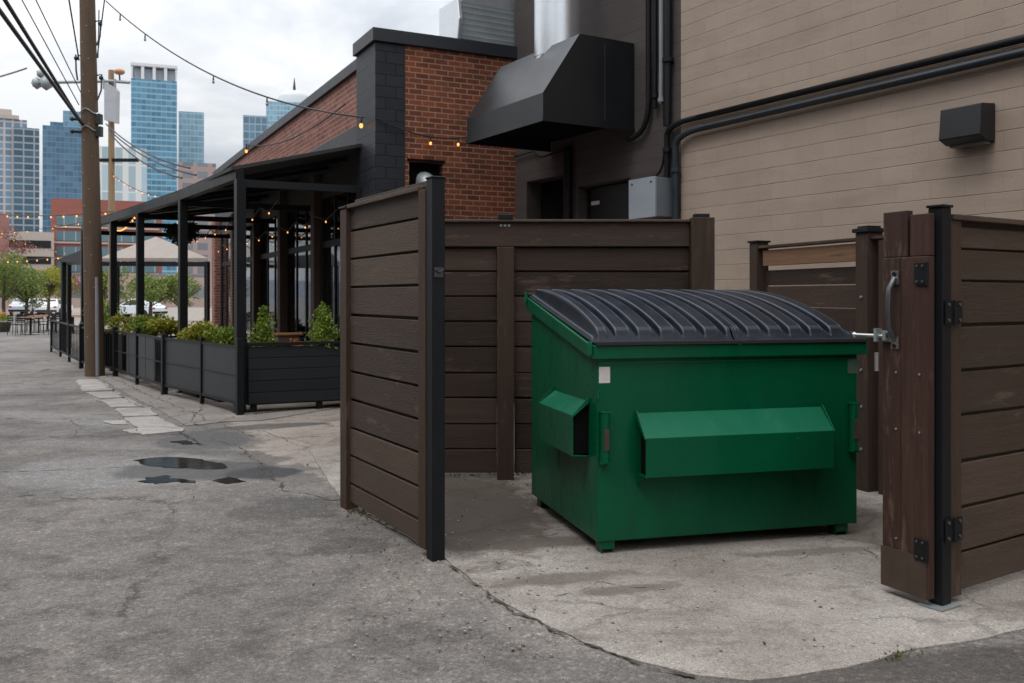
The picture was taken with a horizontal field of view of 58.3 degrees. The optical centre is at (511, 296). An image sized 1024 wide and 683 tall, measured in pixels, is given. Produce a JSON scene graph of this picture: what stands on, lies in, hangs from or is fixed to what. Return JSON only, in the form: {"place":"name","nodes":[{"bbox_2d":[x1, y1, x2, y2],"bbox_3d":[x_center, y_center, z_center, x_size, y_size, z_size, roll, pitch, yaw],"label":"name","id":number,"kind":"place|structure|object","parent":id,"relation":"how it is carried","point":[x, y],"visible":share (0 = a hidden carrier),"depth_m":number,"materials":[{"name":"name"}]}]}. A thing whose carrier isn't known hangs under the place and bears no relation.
{"place":"outdoors","nodes":[
{"label":"outdoors","id":0,"kind":"place"},
{"bbox_2d":[0,214,8,261],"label":"brick block","id":1,"kind":"structure","parent":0,"point":[4,221],"depth_m":153.08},
{"bbox_2d":[0,109,38,231],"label":"apartment tower","id":2,"kind":"structure","parent":0,"point":[19,167],"depth_m":333.93,"materials":[{"name":"glass"}]},
{"bbox_2d":[9,231,53,272],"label":"parking garage","id":3,"kind":"structure","parent":0,"point":[42,240],"depth_m":172.63,"materials":[{"name":"beige concrete"}]},
{"bbox_2d":[42,110,81,231],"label":"glass tower","id":4,"kind":"structure","parent":0,"point":[61,163],"depth_m":423.33,"materials":[{"name":"blue glass"}]},
{"bbox_2d":[0,273,211,307],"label":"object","id":5,"kind":"structure","parent":0,"point":[76,302],"depth_m":141.62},
{"bbox_2d":[99,146,146,201],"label":"office block","id":6,"kind":"structure","parent":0,"point":[133,174],"depth_m":303.50,"materials":[{"name":"glass"}]},
{"bbox_2d":[131,62,176,273],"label":"glass tower","id":7,"kind":"structure","parent":0,"point":[153,109],"depth_m":434.24,"materials":[{"name":"blue glass"}]},
{"bbox_2d":[178,111,203,162],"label":"glass tower","id":8,"kind":"structure","parent":0,"point":[190,137],"depth_m":472.01,"materials":[{"name":"glass"}]},
{"bbox_2d":[178,162,215,274],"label":"office block","id":9,"kind":"structure","parent":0,"point":[202,246],"depth_m":261.82,"materials":[{"name":"concrete"}]},
{"bbox_2d":[56,352,339,425],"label":"pavement","id":10,"kind":"structure","parent":0,"point":[211,414],"depth_m":13.10,"materials":[{"name":"concrete"}]},
{"bbox_2d":[104,331,108,365],"bbox_3d":[-9.289,1.190,20.900,0.340,0.820,0.920,0,0,-35],"label":"planter box","id":11,"kind":"object","parent":10,"relation":"on","point":[106,347],"visible":0.04,"depth_m":20.53,"materials":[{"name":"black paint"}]},
{"bbox_2d":[82,296,126,328],"bbox_3d":[-9.305,0.380,20.883,0.888,0.930,1.247,0,0,-2],"label":"bush","id":12,"kind":"object","parent":11,"relation":"in","point":[106,312],"visible":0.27,"depth_m":20.79,"materials":[{"name":"green plant"}]},
{"bbox_2d":[50,318,243,414],"bbox_3d":[-8.687,1.080,19.440,0.440,1.040,17.364,0,0,-34],"label":"patio railing","id":13,"kind":"object","parent":10,"relation":"on","point":[202,368],"visible":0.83,"depth_m":14.49,"materials":[{"name":"metal"}]},
{"bbox_2d":[81,143,361,412],"bbox_3d":[-6.314,-0.335,17.859,3.581,3.870,11.818,0,0,-26],"label":"pergola","id":14,"kind":"object","parent":10,"relation":"on","point":[237,189],"visible":0.68,"depth_m":15.36,"materials":[{"name":"black paint"}]},
{"bbox_2d":[163,221,200,245],"bbox_3d":[-7.028,-1.541,19.490,0.708,0.937,1.144,0,0,-30],"label":"hanging basket","id":15,"kind":"object","parent":14,"relation":"hanging from","point":[193,230],"visible":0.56,"depth_m":19.33,"materials":[{"name":"black plant"}]},
{"bbox_2d":[190,199,278,241],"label":"string lights","id":16,"kind":"object","parent":14,"relation":"hanging from","point":[233,221],"visible":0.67,"depth_m":16.53},
{"bbox_2d":[218,209,337,251],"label":"string lights","id":17,"kind":"object","parent":14,"relation":"hanging from","point":[288,229],"visible":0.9,"depth_m":16.84},
{"bbox_2d":[246,341,339,411],"bbox_3d":[-2.838,1.115,13.221,1.990,0.970,0.510,0,0,-26],"label":"planter box","id":18,"kind":"object","parent":10,"relation":"on","point":[281,372],"visible":0.56,"depth_m":12.86,"materials":[{"name":"black paint"}]},
{"bbox_2d":[246,305,277,346],"bbox_3d":[-3.499,0.478,12.973,0.623,0.741,0.502,0,0,-21],"label":"conifer","id":19,"kind":"object","parent":18,"relation":"on","point":[262,327],"visible":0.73,"depth_m":12.91,"materials":[{"name":"green plant"}]},
{"bbox_2d":[304,301,339,348],"bbox_3d":[-2.699,0.451,13.329,0.696,0.794,0.672,0,0,44],"label":"conifer","id":20,"kind":"object","parent":18,"relation":"on","point":[323,315],"visible":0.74,"depth_m":13.25,"materials":[{"name":"green plant"}]},
{"bbox_2d":[0,0,445,271],"label":"sky","id":21,"kind":"structure","parent":0,"point":[258,46],"materials":[{"name":"white"}]},
{"bbox_2d":[243,115,267,147],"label":"glass tower","id":22,"kind":"structure","parent":0,"point":[254,127],"depth_m":481.25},
{"bbox_2d":[266,78,307,127],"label":"domed tower","id":23,"kind":"structure","parent":0,"point":[276,111],"depth_m":522.53,"materials":[{"name":"blue glass"}]},
{"bbox_2d":[0,307,1023,682],"bbox_3d":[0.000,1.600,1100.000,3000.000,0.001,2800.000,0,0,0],"label":"ground","id":24,"kind":"structure","parent":0,"point":[238,597],"depth_m":5.20,"materials":[{"name":"asphalt"}]},
{"bbox_2d":[0,310,12,331],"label":"flower planter","id":25,"kind":"object","parent":24,"relation":"on","point":[3,326],"visible":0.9,"depth_m":41.94,"materials":[{"name":"concrete"}]},
{"bbox_2d":[0,225,34,264],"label":"tree","id":26,"kind":"object","parent":24,"relation":"on","point":[19,245],"visible":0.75,"depth_m":76.04,"materials":[{"name":"pink plant"}]},
{"bbox_2d":[15,315,30,335],"bbox_3d":[-20.400,1.165,38.295,0.438,0.871,0.445,0,0,0],"label":"patio chair","id":27,"kind":"object","parent":24,"relation":"on","point":[20,324],"visible":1,"depth_m":38.09,"materials":[{"name":"black paint"}]},
{"bbox_2d":[0,252,49,320],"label":"tree","id":28,"kind":"object","parent":24,"relation":"on","point":[10,269],"visible":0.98,"depth_m":61.79,"materials":[{"name":"green plant"}]},
{"bbox_2d":[8,299,42,314],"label":"parked car","id":29,"kind":"object","parent":24,"relation":"on","point":[13,306],"visible":0.54,"depth_m":80.18,"materials":[{"name":"white paint"}]},
{"bbox_2d":[0,254,53,318],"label":"tree","id":30,"kind":"object","parent":24,"relation":"on","point":[26,297],"visible":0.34,"depth_m":65.92,"materials":[{"name":"green plant"}]},
{"bbox_2d":[30,265,75,317],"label":"tree","id":31,"kind":"object","parent":24,"relation":"on","point":[56,284],"visible":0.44,"depth_m":69.98,"materials":[{"name":"green plant"}]},
{"bbox_2d":[35,299,72,315],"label":"parked car","id":32,"kind":"object","parent":24,"relation":"on","point":[55,305],"visible":0.52,"depth_m":78.32,"materials":[{"name":"white paint"}]},
{"bbox_2d":[50,270,80,298],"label":"tree","id":33,"kind":"object","parent":24,"relation":"on","point":[75,285],"visible":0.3,"depth_m":89.15,"materials":[{"name":"pink plant"}]},
{"bbox_2d":[60,250,80,353],"bbox_3d":[-12.734,0.103,27.016,0.930,2.994,4.789,0,0,-23],"label":"pergola","id":34,"kind":"object","parent":24,"relation":"on","point":[68,261],"visible":0.38,"depth_m":25.98,"materials":[{"name":"black paint"}]},
{"bbox_2d":[31,68,138,326],"bbox_3d":[-16.008,-3.496,34.072,4.369,10.193,0.717,0,0,11],"label":"utility pole","id":35,"kind":"object","parent":24,"relation":"on","point":[111,104],"visible":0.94,"depth_m":33.89,"materials":[{"name":"metal"}]},
{"bbox_2d":[111,134,182,178],"bbox_3d":[-11.645,-4.521,28.802,0.043,2.869,11.350,0,0,-32],"label":"overhead wire","id":36,"kind":"object","parent":35,"relation":"attached to","point":[146,163],"visible":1,"depth_m":27.92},
{"bbox_2d":[106,124,190,168],"bbox_3d":[-11.728,-4.887,29.052,0.043,2.937,11.061,0,0,-35],"label":"overhead wire","id":37,"kind":"object","parent":35,"relation":"attached to","point":[148,153],"visible":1,"depth_m":27.93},
{"bbox_2d":[108,129,196,175],"bbox_3d":[-11.340,-4.594,28.302,0.043,3.124,12.629,0,0,-33],"label":"overhead wire","id":38,"kind":"object","parent":35,"relation":"attached to","point":[153,160],"visible":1,"depth_m":27.01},
{"bbox_2d":[70,0,104,376],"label":"utility pole","id":39,"kind":"object","parent":24,"relation":"on","point":[91,129],"visible":0.99,"depth_m":18.50,"materials":[{"name":"wood"}]},
{"bbox_2d":[0,7,82,124],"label":"overhead wire","id":40,"kind":"object","parent":39,"relation":"attached to","point":[26,47],"visible":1,"depth_m":13.76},
{"bbox_2d":[3,0,79,117],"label":"overhead wire","id":41,"kind":"object","parent":39,"relation":"attached to","point":[23,29],"visible":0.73,"depth_m":13.46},
{"bbox_2d":[22,0,78,104],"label":"overhead wire","id":42,"kind":"object","parent":39,"relation":"attached to","point":[49,50],"visible":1,"depth_m":16.48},
{"bbox_2d":[36,0,81,94],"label":"overhead wire","id":43,"kind":"object","parent":39,"relation":"attached to","point":[58,46],"visible":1,"depth_m":16.49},
{"bbox_2d":[74,379,112,390],"bbox_3d":[-7.634,1.599,16.697,0.518,0.022,2.538,0,0,-29],"label":"concrete pad","id":44,"kind":"object","parent":24,"relation":"on","point":[91,384],"visible":0.93,"depth_m":16.47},
{"bbox_2d":[78,266,131,323],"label":"tree","id":45,"kind":"object","parent":24,"relation":"on","point":[105,279],"visible":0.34,"depth_m":52.20,"materials":[{"name":"green plant"}]},
{"bbox_2d":[86,391,123,398],"bbox_3d":[-6.591,1.599,14.937,0.478,0.023,1.151,0,0,-33],"label":"concrete pad","id":46,"kind":"object","parent":24,"relation":"on","point":[106,395],"visible":0.92,"depth_m":14.94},
{"bbox_2d":[51,198,161,273],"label":"brick office","id":47,"kind":"structure","parent":24,"relation":"on","point":[67,238],"depth_m":191.81,"materials":[{"name":"red brick"}]},
{"bbox_2d":[54,246,124,258],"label":"window","id":48,"kind":"structure","parent":47,"relation":"in","point":[70,250],"depth_m":191.21,"materials":[{"name":"teal glass"}]},
{"bbox_2d":[54,231,155,244],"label":"window","id":49,"kind":"structure","parent":47,"relation":"in","point":[61,236],"depth_m":191.87,"materials":[{"name":"teal glass"}]},
{"bbox_2d":[54,216,158,229],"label":"window","id":50,"kind":"structure","parent":47,"relation":"in","point":[67,220],"depth_m":191.54,"materials":[{"name":"teal glass"}]},
{"bbox_2d":[56,262,156,273],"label":"window","id":51,"kind":"structure","parent":47,"relation":"in","point":[149,269],"depth_m":195.65,"materials":[{"name":"teal glass"}]},
{"bbox_2d":[103,420,127,425],"bbox_3d":[-5.012,1.597,11.602,0.262,0.027,0.479,0,0,-27],"label":"concrete pad","id":52,"kind":"object","parent":24,"relation":"on","point":[118,422],"visible":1,"depth_m":11.58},
{"bbox_2d":[96,398,143,407],"bbox_3d":[-5.878,1.598,13.787,0.475,0.024,1.320,0,0,-35],"label":"concrete pad","id":53,"kind":"object","parent":24,"relation":"on","point":[118,403],"visible":0.93,"depth_m":13.67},
{"bbox_2d":[118,333,125,373],"bbox_3d":[-8.136,1.190,19.400,0.340,0.820,0.920,0,0,-35],"label":"planter box","id":54,"kind":"object","parent":24,"relation":"on","point":[120,353],"visible":0.21,"depth_m":19.06,"materials":[{"name":"black paint"}]},
{"bbox_2d":[104,313,134,334],"bbox_3d":[-8.097,0.577,19.348,1.030,0.481,0.986,0,0,40],"label":"bush","id":55,"kind":"object","parent":54,"relation":"in","point":[120,318],"visible":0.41,"depth_m":19.30,"materials":[{"name":"green plant"}]},
{"bbox_2d":[113,408,157,416],"bbox_3d":[-5.227,1.597,12.733,0.494,0.025,1.145,0,0,-27],"label":"concrete pad","id":56,"kind":"object","parent":24,"relation":"on","point":[134,412],"visible":0.95,"depth_m":12.60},
{"bbox_2d":[120,299,167,316],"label":"parked car","id":57,"kind":"object","parent":24,"relation":"on","point":[130,309],"visible":0.45,"depth_m":69.77,"materials":[{"name":"paint"}]},
{"bbox_2d":[122,272,176,318],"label":"tree","id":58,"kind":"object","parent":24,"relation":"on","point":[153,292],"visible":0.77,"depth_m":57.27,"materials":[{"name":"green plant"}]},
{"bbox_2d":[123,416,183,435],"bbox_3d":[-4.476,1.597,11.467,0.540,0.026,1.784,0,0,-30],"label":"concrete pad","id":59,"kind":"object","parent":24,"relation":"on","point":[151,425],"visible":0.97,"depth_m":11.32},
{"bbox_2d":[102,237,209,328],"bbox_3d":[-11.601,-0.175,29.567,8.268,3.550,2.671,0,0,36],"label":"canopy tent","id":60,"kind":"object","parent":24,"relation":"on","point":[157,249],"visible":0.58,"depth_m":28.15,"materials":[{"name":"beige fabric"}]},
{"bbox_2d":[156,339,160,381],"bbox_3d":[-6.407,1.190,17.000,0.340,0.820,0.920,0,0,-35],"label":"planter box","id":61,"kind":"object","parent":24,"relation":"on","point":[158,358],"visible":0.14,"depth_m":16.78,"materials":[{"name":"black paint"}]},
{"bbox_2d":[145,315,177,336],"bbox_3d":[-6.396,0.551,17.032,0.773,0.458,0.542,0,0,-12],"label":"bush","id":62,"kind":"object","parent":61,"relation":"in","point":[167,326],"visible":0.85,"depth_m":16.91,"materials":[{"name":"green plant"}]},
{"bbox_2d":[137,475,195,483],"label":"puddle","id":63,"kind":"object","parent":24,"relation":"on","point":[161,479],"visible":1,"depth_m":7.98,"materials":[{"name":"black liquid"}]},
{"bbox_2d":[153,272,201,306],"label":"tree","id":64,"kind":"object","parent":24,"relation":"on","point":[194,290],"visible":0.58,"depth_m":59.62,"materials":[{"name":"green plant"}]},
{"bbox_2d":[133,457,227,468],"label":"puddle","id":65,"kind":"object","parent":24,"relation":"on","point":[177,462],"visible":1,"depth_m":8.80,"materials":[{"name":"black liquid"}]},
{"bbox_2d":[182,391,199,397],"bbox_3d":[-5.098,1.190,15.000,0.340,0.820,0.920,0,0,-35],"label":"planter box","id":66,"kind":"object","parent":24,"relation":"on","point":[192,394],"visible":0.07,"depth_m":14.78,"materials":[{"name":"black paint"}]},
{"bbox_2d":[176,319,217,341],"bbox_3d":[-5.141,0.582,15.004,0.665,0.467,0.706,0,0,-22],"label":"bush","id":67,"kind":"object","parent":66,"relation":"in","point":[194,331],"visible":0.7,"depth_m":14.92,"materials":[{"name":"green plant"}]},
{"bbox_2d":[204,396,223,401],"bbox_3d":[-4.549,1.190,14.400,0.340,0.820,0.920,0,0,-35],"label":"planter box","id":68,"kind":"object","parent":24,"relation":"on","point":[213,399],"visible":0.04,"depth_m":14.20,"materials":[{"name":"black paint"}]},
{"bbox_2d":[203,325,233,344],"bbox_3d":[-4.530,0.631,14.385,0.570,0.382,0.659,0,0,29],"label":"bush","id":69,"kind":"object","parent":68,"relation":"in","point":[222,335],"visible":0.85,"depth_m":14.24,"materials":[{"name":"green plant"}]},
{"bbox_2d":[212,477,245,483],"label":"puddle","id":70,"kind":"object","parent":24,"relation":"on","point":[228,480],"visible":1,"depth_m":7.98,"materials":[{"name":"black liquid"}]},
{"bbox_2d":[272,332,302,341],"bbox_3d":[-3.429,1.075,14.015,0.400,1.050,0.320,0,0,-26],"label":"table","id":71,"kind":"object","parent":24,"relation":"on","point":[283,337],"visible":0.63,"depth_m":13.90,"materials":[{"name":"brown wood"}]},
{"bbox_2d":[212,27,516,341],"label":"brick restaurant","id":72,"kind":"structure","parent":24,"relation":"on","point":[428,84],"depth_m":13.72,"materials":[{"name":"brick"}]},
{"bbox_2d":[222,238,229,328],"bbox_3d":[-7.575,-0.225,24.587,0.040,2.946,2.298,0,0,-26],"label":"window","id":73,"kind":"structure","parent":72,"relation":"in","point":[225,241],"depth_m":25.01,"materials":[{"name":"glass"}]},
{"bbox_2d":[106,1,363,127],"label":"string lights","id":74,"kind":"object","parent":72,"relation":"attached to","point":[267,97],"visible":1,"depth_m":15.26},
{"bbox_2d":[246,231,251,341],"bbox_3d":[-6.382,-0.225,22.193,0.040,2.946,2.248,0,0,-26],"label":"window","id":75,"kind":"structure","parent":72,"relation":"in","point":[248,233],"depth_m":22.07,"materials":[{"name":"glass"}]},
{"bbox_2d":[260,217,276,339],"bbox_3d":[-5.175,-0.225,19.779,0.040,2.946,2.248,0,0,-26],"label":"window","id":76,"kind":"structure","parent":72,"relation":"in","point":[268,244],"depth_m":20.02,"materials":[{"name":"glass"}]},
{"bbox_2d":[245,104,345,152],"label":"string lights","id":77,"kind":"object","parent":72,"relation":"attached to","point":[246,150],"visible":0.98,"depth_m":17.00},
{"bbox_2d":[287,205,309,340],"bbox_3d":[-3.975,-0.225,17.359,0.040,2.946,2.248,0,0,-26],"label":"window","id":78,"kind":"structure","parent":72,"relation":"in","point":[298,237],"depth_m":17.64,"materials":[{"name":"glass"}]},
{"bbox_2d":[323,193,355,340],"bbox_3d":[-2.770,-0.225,14.944,0.040,2.946,2.248,0,0,-26],"label":"window","id":79,"kind":"structure","parent":72,"relation":"in","point":[331,229],"depth_m":15.42,"materials":[{"name":"glass"}]},
{"bbox_2d":[378,118,466,145],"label":"string lights","id":80,"kind":"object","parent":72,"relation":"attached to","point":[430,142],"visible":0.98,"depth_m":13.13},
{"bbox_2d":[407,158,444,184],"bbox_3d":[-1.229,-1.726,13.162,0.581,0.486,0.373,0,0,-26],"label":"wall vent","id":81,"kind":"object","parent":72,"relation":"attached to","point":[419,172],"depth_m":13.24,"materials":[{"name":"metal"}]},
{"bbox_2d":[439,0,514,45],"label":"roof duct","id":82,"kind":"object","parent":72,"relation":"on","point":[491,21],"visible":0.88,"depth_m":13.66,"materials":[{"name":"metal"}]},
{"bbox_2d":[338,176,445,561],"bbox_3d":[-0.855,0.434,6.292,0.120,2.332,1.715,0,0,-29],"label":"fence panel","id":83,"kind":"object","parent":24,"relation":"on","point":[392,357],"visible":1,"depth_m":6.11,"materials":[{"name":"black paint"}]},
{"bbox_2d":[54,350,923,661],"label":"weeds","id":84,"kind":"object","parent":24,"relation":"on","point":[362,512],"visible":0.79,"depth_m":6.80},
{"bbox_2d":[515,0,680,218],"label":"block building","id":85,"kind":"structure","parent":24,"relation":"on","point":[608,164],"depth_m":11.94,"materials":[{"name":"paint"}]},
{"bbox_2d":[513,150,562,157],"bbox_3d":[0.392,-1.886,13.117,0.078,0.483,1.489,0,0,-31],"label":"conduit","id":86,"kind":"object","parent":85,"relation":"attached to","point":[536,154],"visible":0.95,"depth_m":13.10,"materials":[{"name":"metal"}]},
{"bbox_2d":[466,34,634,151],"bbox_3d":[0.448,-2.594,11.816,1.354,1.092,1.896,0,0,-31],"label":"exhaust hood","id":87,"kind":"object","parent":85,"relation":"attached to","point":[577,84],"visible":1,"depth_m":11.21,"materials":[{"name":"paint"}]},
{"bbox_2d":[534,0,580,58],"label":"flue duct","id":88,"kind":"object","parent":87,"relation":"attached to","point":[556,21],"visible":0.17,"depth_m":11.48,"materials":[{"name":"metal"}]},
{"bbox_2d":[541,180,562,218],"bbox_3d":[0.647,-0.089,13.323,0.040,3.177,0.773,0,0,-31],"label":"door","id":89,"kind":"structure","parent":85,"relation":"in","point":[551,192],"depth_m":13.38,"materials":[{"name":"metal"}]},
{"bbox_2d":[588,182,628,218],"bbox_3d":[1.319,0.017,12.021,0.050,2.966,1.086,0,0,-31],"label":"door","id":90,"kind":"structure","parent":85,"relation":"in","point":[611,201],"depth_m":12.05,"materials":[{"name":"paint"}]},
{"bbox_2d":[626,0,650,141],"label":"conduit","id":91,"kind":"object","parent":85,"relation":"attached to","point":[639,133],"visible":1,"depth_m":11.02,"materials":[{"name":"metal"}]},
{"bbox_2d":[629,176,671,218],"bbox_3d":[1.643,-1.159,10.841,0.302,0.470,0.486,0,0,-31],"label":"meter box","id":92,"kind":"object","parent":85,"relation":"attached to","point":[650,197],"visible":0.88,"depth_m":10.67,"materials":[{"name":"grey metal"}]},
{"bbox_2d":[651,0,658,107],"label":"conduit","id":93,"kind":"object","parent":85,"relation":"attached to","point":[654,95],"visible":0.97,"depth_m":10.92,"materials":[{"name":"metal"}]},
{"bbox_2d":[658,0,663,103],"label":"conduit","id":94,"kind":"object","parent":85,"relation":"attached to","point":[661,49],"visible":0.85,"depth_m":10.82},
{"bbox_2d":[662,0,673,126],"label":"conduit","id":95,"kind":"object","parent":85,"relation":"attached to","point":[667,59],"visible":0.97,"depth_m":10.71,"materials":[{"name":"metal"}]},
{"bbox_2d":[309,436,1023,681],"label":"dumpster pad","id":96,"kind":"object","parent":24,"relation":"on","point":[866,612],"visible":0.36,"depth_m":4.98,"materials":[{"name":"concrete"}]},
{"bbox_2d":[106,442,874,657],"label":"dry leaves","id":97,"kind":"object","parent":96,"relation":"on","point":[764,643],"visible":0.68,"depth_m":5.52,"materials":[{"name":"brown plant"}]},
{"bbox_2d":[440,560,694,676],"bbox_3d":[0.099,1.591,4.644,0.184,0.001,2.084,0,0,-35],"label":"pad edge seam","id":98,"kind":"object","parent":96,"relation":"on","point":[631,660],"visible":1,"depth_m":4.25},
{"bbox_2d":[445,214,714,479],"bbox_3d":[0.266,0.438,8.015,2.972,2.323,0.170,0,0,0],"label":"fence panel","id":99,"kind":"object","parent":96,"relation":"on","point":[498,268],"visible":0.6,"depth_m":8.03,"materials":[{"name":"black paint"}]},
{"bbox_2d":[347,479,857,657],"bbox_3d":[0.664,1.588,6.031,4.003,0.011,3.978,0,0,0],"label":"grit","id":100,"kind":"object","parent":96,"relation":"on","point":[482,653],"visible":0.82,"depth_m":4.77,"materials":[{"name":"gravel"}]},
{"bbox_2d":[524,289,866,552],"bbox_3d":[1.243,0.766,6.562,2.090,1.652,1.661,0,0,-15],"label":"dumpster","id":101,"kind":"object","parent":96,"relation":"on","point":[657,413],"visible":1,"depth_m":5.92,"materials":[{"name":"green metal"}]},
{"bbox_2d":[747,225,883,494],"bbox_3d":[2.709,0.507,8.204,0.200,2.185,1.836,0,0,-21],"label":"fence panel","id":102,"kind":"object","parent":96,"relation":"on","point":[863,296],"visible":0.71,"depth_m":7.60,"materials":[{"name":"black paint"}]},
{"bbox_2d":[918,204,1023,611],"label":"fence panel","id":103,"kind":"object","parent":96,"relation":"on","point":[978,399],"visible":0.99,"depth_m":4.94,"materials":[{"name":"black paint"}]},
{"bbox_2d":[852,210,933,599],"bbox_3d":[2.017,0.547,4.899,0.120,2.005,0.496,0,0,-25],"label":"gate leaf","id":104,"kind":"object","parent":103,"relation":"attached to","point":[905,335],"visible":1,"depth_m":4.80,"materials":[{"name":"wood"}]},
{"bbox_2d":[681,0,1023,332],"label":"block building","id":105,"kind":"structure","parent":24,"relation":"on","point":[838,169],"depth_m":8.76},
{"bbox_2d":[663,34,1023,177],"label":"conduit","id":106,"kind":"object","parent":105,"relation":"attached to","point":[990,46],"visible":0.96,"depth_m":8.58,"materials":[{"name":"metal"}]},
{"bbox_2d":[671,47,1023,218],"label":"conduit","id":107,"kind":"object","parent":105,"relation":"attached to","point":[942,71],"visible":0.95,"depth_m":8.66,"materials":[{"name":"grey metal"}]},
{"bbox_2d":[939,102,994,148],"bbox_3d":[3.710,-1.397,7.492,0.211,0.330,0.360,0,0,-31],"label":"wall lamp","id":108,"kind":"object","parent":105,"relation":"attached to","point":[968,126],"visible":1,"depth_m":7.40,"materials":[{"name":"metal"}]},
{"bbox_3d":[-24.500,-2.000,36.000,0.200,7.200,0.190,0,0,0],"label":"utility pole","id":109,"kind":"object","parent":24,"relation":"on","visible":0},
{"bbox_2d":[0,211,113,217],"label":"string lights","id":110,"kind":"object","parent":109,"relation":"hanging from","point":[52,215],"visible":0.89,"depth_m":22.60},
{"bbox_3d":[-7.059,1.190,17.900,0.340,0.820,0.920,0,0,-35],"label":"planter box","id":111,"kind":"object","parent":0,"visible":0},
{"bbox_2d":[128,312,171,335],"bbox_3d":[-7.029,0.567,17.861,0.806,0.539,0.640,0,0,-25],"label":"bush","id":112,"kind":"object","parent":111,"relation":"in","point":[141,325],"visible":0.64,"depth_m":17.71,"materials":[{"name":"green plant"}]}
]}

